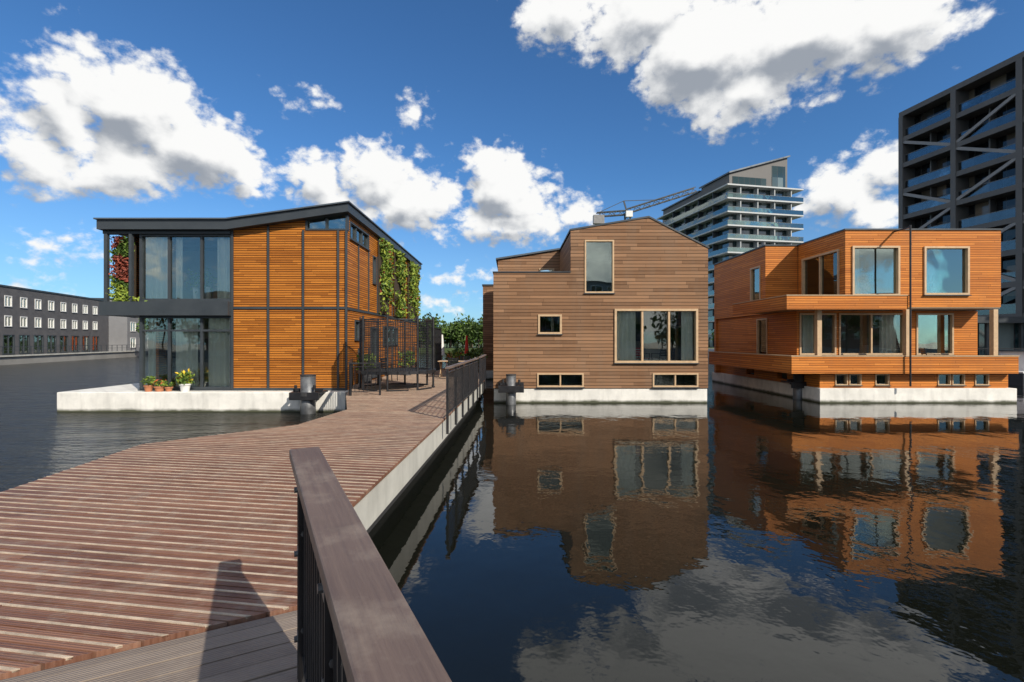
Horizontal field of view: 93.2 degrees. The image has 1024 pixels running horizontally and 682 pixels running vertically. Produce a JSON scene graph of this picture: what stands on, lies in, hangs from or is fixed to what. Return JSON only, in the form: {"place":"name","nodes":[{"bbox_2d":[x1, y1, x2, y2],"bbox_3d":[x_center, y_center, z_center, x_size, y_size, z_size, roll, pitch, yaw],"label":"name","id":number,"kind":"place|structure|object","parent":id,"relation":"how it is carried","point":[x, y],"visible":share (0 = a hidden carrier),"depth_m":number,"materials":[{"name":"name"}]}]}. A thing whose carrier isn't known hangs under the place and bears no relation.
{"place":"outdoors","nodes":[
{"label":"outdoors","id":0,"kind":"place"},
{"bbox_2d":[96,298,147,350],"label":"walls","id":1,"kind":"structure","parent":0,"point":[120,334],"depth_m":77.80,"materials":[{"name":"paint"}]},
{"bbox_2d":[130,322,147,347],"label":"window frames","id":2,"kind":"structure","parent":1,"relation":"attached to","point":[135,338],"depth_m":79.77,"materials":[{"name":"white paint"}]},
{"bbox_2d":[131,323,134,346],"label":"glass","id":3,"kind":"object","parent":2,"relation":"attached to","point":[133,338],"visible":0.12,"depth_m":80.12,"materials":[{"name":"clear glass"}]},
{"bbox_2d":[0,342,713,364],"bbox_3d":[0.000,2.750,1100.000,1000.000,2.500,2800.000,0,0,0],"label":"quay ground","id":4,"kind":"structure","parent":0,"point":[26,359],"depth_m":61.34,"materials":[{"name":"grey concrete"}]},
{"bbox_2d":[0,284,107,354],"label":"walls","id":5,"kind":"structure","parent":4,"relation":"on","point":[15,311],"depth_m":58.61,"materials":[{"name":"grey brick"}]},
{"bbox_2d":[3,295,98,354],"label":"window frames","id":6,"kind":"structure","parent":5,"relation":"attached to","point":[50,327],"depth_m":58.55,"materials":[{"name":"white paint"}]},
{"bbox_2d":[4,296,97,353],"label":"glass","id":7,"kind":"object","parent":6,"relation":"attached to","point":[35,342],"visible":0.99,"depth_m":58.72,"materials":[{"name":"clear glass"}]},
{"bbox_2d":[2,345,135,354],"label":"quay fence","id":8,"kind":"object","parent":4,"relation":"on","point":[89,348],"visible":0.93,"depth_m":58.15,"materials":[{"name":"metal"}]},
{"bbox_2d":[135,318,147,334],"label":"broadleaf tree","id":9,"kind":"object","parent":4,"relation":"on","point":[146,325],"visible":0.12,"depth_m":72.95,"materials":[{"name":"green plant"}]},
{"bbox_2d":[419,312,713,347],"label":"distant tree row","id":10,"kind":"object","parent":4,"relation":"on","point":[457,332],"visible":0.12,"depth_m":101.74,"materials":[{"name":"green plant"}]},
{"bbox_2d":[593,187,696,224],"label":"tower crane","id":11,"kind":"object","parent":4,"relation":"on","point":[599,218],"visible":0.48,"depth_m":179.12,"materials":[{"name":"metal"}]},
{"bbox_2d":[657,155,803,346],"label":"glass balcony apartment tower","id":12,"kind":"structure","parent":4,"relation":"on","point":[729,214],"depth_m":113.92,"materials":[{"name":"concrete"}]},
{"bbox_2d":[978,316,1023,354],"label":"waterside pavilion","id":13,"kind":"structure","parent":4,"relation":"on","point":[1010,332],"depth_m":39.60,"materials":[{"name":"concrete"}]},
{"bbox_2d":[978,348,1023,354],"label":"quay railing","id":14,"kind":"object","parent":4,"relation":"on","point":[1000,348],"visible":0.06,"depth_m":35.74,"materials":[{"name":"black metal"}]},
{"bbox_2d":[447,358,461,368],"bbox_3d":[-2.406,1.139,20.257,0.524,0.924,0.552,0,0,8],"label":"patio chair","id":15,"kind":"object","parent":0,"point":[452,360],"visible":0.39,"depth_m":20.01,"materials":[{"name":"black metal"}]},
{"bbox_2d":[460,356,471,366],"bbox_3d":[-2.109,1.139,22.042,0.524,0.924,0.552,0,0,-11],"label":"patio chair","id":16,"kind":"object","parent":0,"point":[464,357],"visible":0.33,"depth_m":22.28,"materials":[{"name":"black metal"}]},
{"bbox_2d":[0,353,1023,681],"bbox_3d":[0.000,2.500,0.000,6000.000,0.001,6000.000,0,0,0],"label":"water","id":17,"kind":"structure","parent":0,"point":[728,533],"depth_m":6.45,"materials":[{"name":"black liquid"}]},
{"bbox_2d":[57,383,347,411],"bbox_3d":[-10.925,2.600,24.300,10.150,1.600,14.600,0,0,0],"label":"pontoon","id":18,"kind":"object","parent":17,"relation":"on","point":[126,398],"visible":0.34,"depth_m":17.00,"materials":[{"name":"concrete"}]},
{"bbox_2d":[140,376,155,391],"bbox_3d":[-12.953,1.520,17.248,0.478,0.560,0.468,0,0,36],"label":"potted plant","id":19,"kind":"object","parent":18,"relation":"on","point":[149,386],"visible":0.91,"depth_m":17.17,"materials":[{"name":"green plant"}]},
{"bbox_2d":[150,379,166,391],"bbox_3d":[-12.611,1.575,17.325,0.516,0.449,0.535,0,0,0],"label":"potted plant","id":20,"kind":"object","parent":18,"relation":"on","point":[159,387],"visible":0.96,"depth_m":17.20,"materials":[{"name":"green plant"}]},
{"bbox_2d":[99,231,230,386],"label":"floors and partitions","id":21,"kind":"object","parent":18,"relation":"on","point":[137,309],"visible":0.2,"depth_m":17.46,"materials":[{"name":"metal"}]},
{"bbox_2d":[163,381,173,390],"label":"potted plant","id":22,"kind":"object","parent":18,"relation":"on","point":[169,387],"visible":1,"depth_m":17.27,"materials":[{"name":"green plant"}]},
{"bbox_2d":[175,369,194,391],"bbox_3d":[-11.638,1.375,17.236,0.618,0.849,0.586,0,0,33],"label":"potted plant","id":23,"kind":"object","parent":18,"relation":"on","point":[182,376],"visible":1,"depth_m":17.13,"materials":[{"name":"green plant"}]},
{"bbox_2d":[134,216,418,389],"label":"walls","id":24,"kind":"structure","parent":18,"relation":"on","point":[250,290],"depth_m":17.60,"materials":[{"name":"orange wood"}]},
{"bbox_2d":[93,201,422,269],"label":"roof","id":25,"kind":"structure","parent":24,"relation":"on","point":[317,215],"depth_m":17.30,"materials":[{"name":"metal"}]},
{"bbox_2d":[104,215,415,390],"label":"window frames and battens","id":26,"kind":"structure","parent":24,"relation":"attached to","point":[132,272],"depth_m":17.60,"materials":[{"name":"metal"}]},
{"bbox_2d":[107,235,147,300],"bbox_3d":[-13.996,-2.430,17.572,1.612,2.841,0.485,0,0,0],"label":"green wall","id":27,"kind":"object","parent":26,"relation":"attached to","point":[118,292],"depth_m":17.54,"materials":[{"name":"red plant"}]},
{"bbox_2d":[146,237,229,386],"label":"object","id":28,"kind":"object","parent":26,"relation":"attached to","point":[217,351],"visible":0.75,"depth_m":17.83,"materials":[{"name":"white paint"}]},
{"bbox_2d":[166,215,394,379],"bbox_3d":[-9.742,-1.446,21.523,7.525,6.322,7.685,0,0,0],"label":"glass","id":29,"kind":"object","parent":26,"relation":"on","point":[173,355],"visible":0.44,"depth_m":19.21,"materials":[{"name":"clear glass"}]},
{"bbox_2d":[378,237,420,320],"bbox_3d":[-5.804,-2.898,25.904,0.451,3.623,8.781,0,0,0],"label":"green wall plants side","id":30,"kind":"object","parent":24,"relation":"attached to","point":[386,270],"depth_m":24.64,"materials":[{"name":"plant"}]},
{"bbox_2d":[0,358,484,681],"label":"jetty deck","id":31,"kind":"structure","parent":17,"relation":"on","point":[171,561],"depth_m":3.82,"materials":[{"name":"brown wood"}]},
{"bbox_2d":[348,359,352,388],"bbox_3d":[-5.215,1.265,15.700,0.090,1.270,3.203,0,0,-17],"label":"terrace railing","id":32,"kind":"object","parent":31,"relation":"on","point":[350,361],"visible":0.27,"depth_m":16.22,"materials":[{"name":"black metal"}]},
{"bbox_2d":[349,362,380,395],"bbox_3d":[-4.300,1.265,14.200,0.885,1.270,0.090,0,0,-14],"label":"terrace railing","id":33,"kind":"object","parent":31,"relation":"on","point":[350,379],"visible":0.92,"depth_m":14.19,"materials":[{"name":"black metal"}]},
{"bbox_2d":[355,353,375,383],"bbox_3d":[-5.525,1.013,18.293,0.788,1.174,0.756,0,0,-13],"label":"potted plant","id":34,"kind":"object","parent":31,"relation":"on","point":[365,379],"visible":0.17,"depth_m":18.17,"materials":[{"name":"green plant"}]},
{"bbox_2d":[289,447,451,681],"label":"deck railing","id":35,"kind":"object","parent":31,"relation":"on","point":[357,621],"visible":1,"depth_m":1.16,"materials":[{"name":"brown wood"}]},
{"bbox_2d":[381,358,397,380],"bbox_3d":[-4.942,1.139,19.412,0.552,0.924,0.524,0,0,16],"label":"patio chair","id":36,"kind":"object","parent":31,"relation":"on","point":[384,366],"visible":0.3,"depth_m":19.41,"materials":[{"name":"black metal"}]},
{"bbox_2d":[356,315,435,391],"bbox_3d":[-3.950,0.390,16.600,2.659,2.420,2.659,0,0,0],"label":"garden trampoline","id":37,"kind":"object","parent":31,"relation":"on","point":[387,370],"visible":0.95,"depth_m":15.71,"materials":[{"name":"black metal"}]},
{"bbox_2d":[398,350,414,375],"bbox_3d":[-4.916,1.010,22.610,0.839,1.181,0.844,0,0,-22],"label":"potted plant","id":38,"kind":"object","parent":31,"relation":"on","point":[407,357],"visible":0.42,"depth_m":22.43,"materials":[{"name":"green plant"}]},
{"bbox_2d":[434,327,441,375],"bbox_3d":[-3.600,0.487,23.400,0.060,2.225,2.260,0,0,0],"label":"screen","id":39,"kind":"object","parent":31,"relation":"on","point":[437,344],"visible":0.78,"depth_m":23.39,"materials":[{"name":"black metal"}]},
{"bbox_2d":[442,334,445,369],"bbox_3d":[-3.900,0.600,27.000,0.500,2.000,0.500,0,0,0],"label":"garden parasol","id":40,"kind":"object","parent":31,"relation":"on","point":[443,352],"visible":0.45,"depth_m":26.93,"materials":[{"name":"fabric"}]},
{"bbox_2d":[438,360,466,377],"bbox_3d":[-2.600,1.235,21.200,1.190,0.750,0.800,0,0,0],"label":"patio table","id":41,"kind":"object","parent":31,"relation":"on","point":[441,361],"visible":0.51,"depth_m":21.25,"materials":[{"name":"brown wood"}]},
{"bbox_2d":[445,350,463,372],"bbox_3d":[-2.913,0.990,24.177,0.994,1.220,0.954,0,0,-37],"label":"potted plant","id":42,"kind":"object","parent":31,"relation":"on","point":[455,353],"visible":0.5,"depth_m":24.07,"materials":[{"name":"green plant"}]},
{"bbox_2d":[452,343,463,357],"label":"planter shrub","id":43,"kind":"object","parent":31,"relation":"on","point":[456,348],"visible":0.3,"depth_m":35.76,"materials":[{"name":"green plant"}]},
{"bbox_2d":[445,358,478,433],"bbox_3d":[-1.210,1.215,12.650,0.090,1.370,5.556,0,0,2],"label":"jetty railing","id":44,"kind":"object","parent":31,"relation":"attached to","point":[464,382],"visible":1,"depth_m":11.76,"materials":[{"name":"black metal"}]},
{"bbox_2d":[464,335,468,364],"bbox_3d":[-2.900,0.600,31.000,0.500,2.000,0.500,0,0,0],"label":"garden parasol","id":45,"kind":"object","parent":31,"relation":"on","point":[466,344],"visible":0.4,"depth_m":30.93,"materials":[{"name":"fabric"}]},
{"bbox_2d":[460,341,481,368],"bbox_3d":[-2.238,0.782,26.938,1.294,1.635,1.997,0,0,0],"label":"planter shrub","id":46,"kind":"object","parent":31,"relation":"on","point":[472,355],"visible":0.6,"depth_m":26.88,"materials":[{"name":"green plant"}]},
{"bbox_2d":[469,343,491,366],"bbox_3d":[-2.016,0.848,29.979,1.529,1.504,2.189,0,0,0],"label":"planter shrub","id":47,"kind":"object","parent":31,"relation":"on","point":[479,352],"visible":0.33,"depth_m":29.90,"materials":[{"name":"green plant"}]},
{"bbox_2d":[479,354,485,397],"bbox_3d":[-1.070,1.215,17.750,0.090,1.370,2.950,0,0,0],"label":"jetty railing","id":48,"kind":"object","parent":31,"relation":"attached to","point":[482,369],"visible":1,"depth_m":17.52,"materials":[{"name":"black metal"}]},
{"bbox_2d":[289,374,327,414],"bbox_3d":[-7.033,2.330,16.762,1.000,2.340,0.875,0,0,0],"label":"mooring pile","id":49,"kind":"object","parent":17,"relation":"in","point":[307,393],"visible":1,"depth_m":16.46,"materials":[{"name":"metal"}]},
{"bbox_2d":[482,284,492,378],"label":"house","id":50,"kind":"structure","parent":17,"relation":"on","point":[488,318],"depth_m":31.60,"materials":[{"name":"wood"}]},
{"bbox_2d":[498,374,523,404],"bbox_3d":[-0.037,2.405,19.170,1.000,2.190,0.860,0,0,0],"label":"mooring pile","id":51,"kind":"object","parent":17,"relation":"in","point":[510,387],"visible":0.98,"depth_m":18.90,"materials":[{"name":"metal"}]},
{"bbox_2d":[494,388,706,402],"bbox_3d":[3.575,2.665,25.065,8.610,1.470,11.070,0,0,0],"label":"pontoon","id":52,"kind":"object","parent":17,"relation":"on","point":[613,395],"visible":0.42,"depth_m":19.53,"materials":[{"name":"concrete"}]},
{"bbox_2d":[493,218,707,387],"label":"walls","id":53,"kind":"structure","parent":52,"relation":"on","point":[657,265],"depth_m":19.50,"materials":[{"name":"brown wood"}]},
{"bbox_2d":[493,216,708,272],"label":"roof","id":54,"kind":"structure","parent":53,"relation":"on","point":[598,251],"depth_m":23.90,"materials":[{"name":"metal"}]},
{"bbox_2d":[539,262,689,384],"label":"floors and partitions","id":55,"kind":"object","parent":53,"relation":"on","point":[598,276],"visible":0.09,"depth_m":22.00,"materials":[{"name":"grey wood"}]},
{"bbox_2d":[634,348,649,360],"bbox_3d":[5.371,0.709,20.118,0.524,0.924,0.552,0,0,42],"label":"lounge chair","id":56,"kind":"object","parent":55,"relation":"on","point":[638,355],"visible":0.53,"depth_m":19.95,"materials":[{"name":"black metal"}]},
{"bbox_2d":[651,347,666,360],"bbox_3d":[6.172,0.709,20.163,0.524,0.924,0.552,0,0,-31],"label":"lounge chair","id":57,"kind":"object","parent":55,"relation":"on","point":[660,353],"visible":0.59,"depth_m":19.95,"materials":[{"name":"black metal"}]},
{"bbox_2d":[536,240,699,387],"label":"window frames","id":58,"kind":"structure","parent":53,"relation":"attached to","point":[695,361],"depth_m":19.46,"materials":[{"name":"brown wood"}]},
{"bbox_2d":[617,311,692,360],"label":"curtains","id":59,"kind":"object","parent":58,"relation":"attached to","point":[628,332],"visible":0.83,"depth_m":19.74,"materials":[{"name":"grey fabric"}]},
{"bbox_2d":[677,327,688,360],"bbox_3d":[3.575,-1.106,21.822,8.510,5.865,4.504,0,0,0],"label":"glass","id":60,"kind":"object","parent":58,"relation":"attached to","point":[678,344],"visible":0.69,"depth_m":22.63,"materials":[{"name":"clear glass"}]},
{"bbox_2d":[781,374,806,399],"bbox_3d":[12.379,2.380,20.970,1.000,2.240,0.860,0,0,0],"label":"mooring pile","id":61,"kind":"object","parent":17,"relation":"in","point":[797,383],"visible":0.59,"depth_m":20.70,"materials":[{"name":"metal"}]},
{"bbox_2d":[712,372,1016,402],"bbox_3d":[16.375,2.655,24.750,7.950,1.490,10.500,0,0,0],"label":"pontoon","id":62,"kind":"object","parent":17,"relation":"on","point":[909,395],"visible":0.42,"depth_m":19.50,"materials":[{"name":"concrete"}]},
{"bbox_2d":[709,230,1018,387],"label":"walls","id":63,"kind":"structure","parent":62,"relation":"on","point":[734,327],"depth_m":20.30,"materials":[{"name":"orange wood"}]},
{"bbox_2d":[803,249,899,352],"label":"curtains","id":64,"kind":"object","parent":63,"relation":"on","point":[887,333],"visible":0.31,"depth_m":21.19,"materials":[{"name":"fabric"}]},
{"bbox_2d":[713,228,1002,264],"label":"roof","id":65,"kind":"structure","parent":63,"relation":"on","point":[764,244],"depth_m":20.29,"materials":[{"name":"metal"}]},
{"bbox_2d":[709,225,1019,386],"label":"window frames","id":66,"kind":"structure","parent":63,"relation":"attached to","point":[906,333],"depth_m":19.94,"materials":[{"name":"brown wood"}]},
{"bbox_2d":[753,249,985,383],"bbox_3d":[15.075,-1.054,20.909,8.599,5.659,3.939,0,0,29],"label":"glass","id":67,"kind":"object","parent":66,"relation":"attached to","point":[945,270],"visible":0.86,"depth_m":20.97,"materials":[{"name":"clear glass"}]},
{"bbox_2d":[920,348,939,354],"bbox_3d":[17.460,0.739,20.216,0.552,0.924,0.524,0,0,21],"label":"terrace chair","id":68,"kind":"object","parent":63,"relation":"on","point":[921,349],"visible":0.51,"depth_m":20.19,"materials":[{"name":"black metal"}]},
{"bbox_2d":[998,350,1023,385],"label":"parked boat","id":69,"kind":"object","parent":17,"relation":"on","point":[1015,379],"visible":0.35,"depth_m":27.84,"materials":[{"name":"black metal"}]},
{"bbox_2d":[0,0,1023,326],"label":"sky","id":70,"kind":"structure","parent":0,"point":[472,133],"materials":[{"name":"blue"}]},
{"bbox_2d":[898,51,1023,316],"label":"dark braced apartment block","id":71,"kind":"structure","parent":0,"point":[960,154],"depth_m":52.53,"materials":[{"name":"paint"}]}
]}

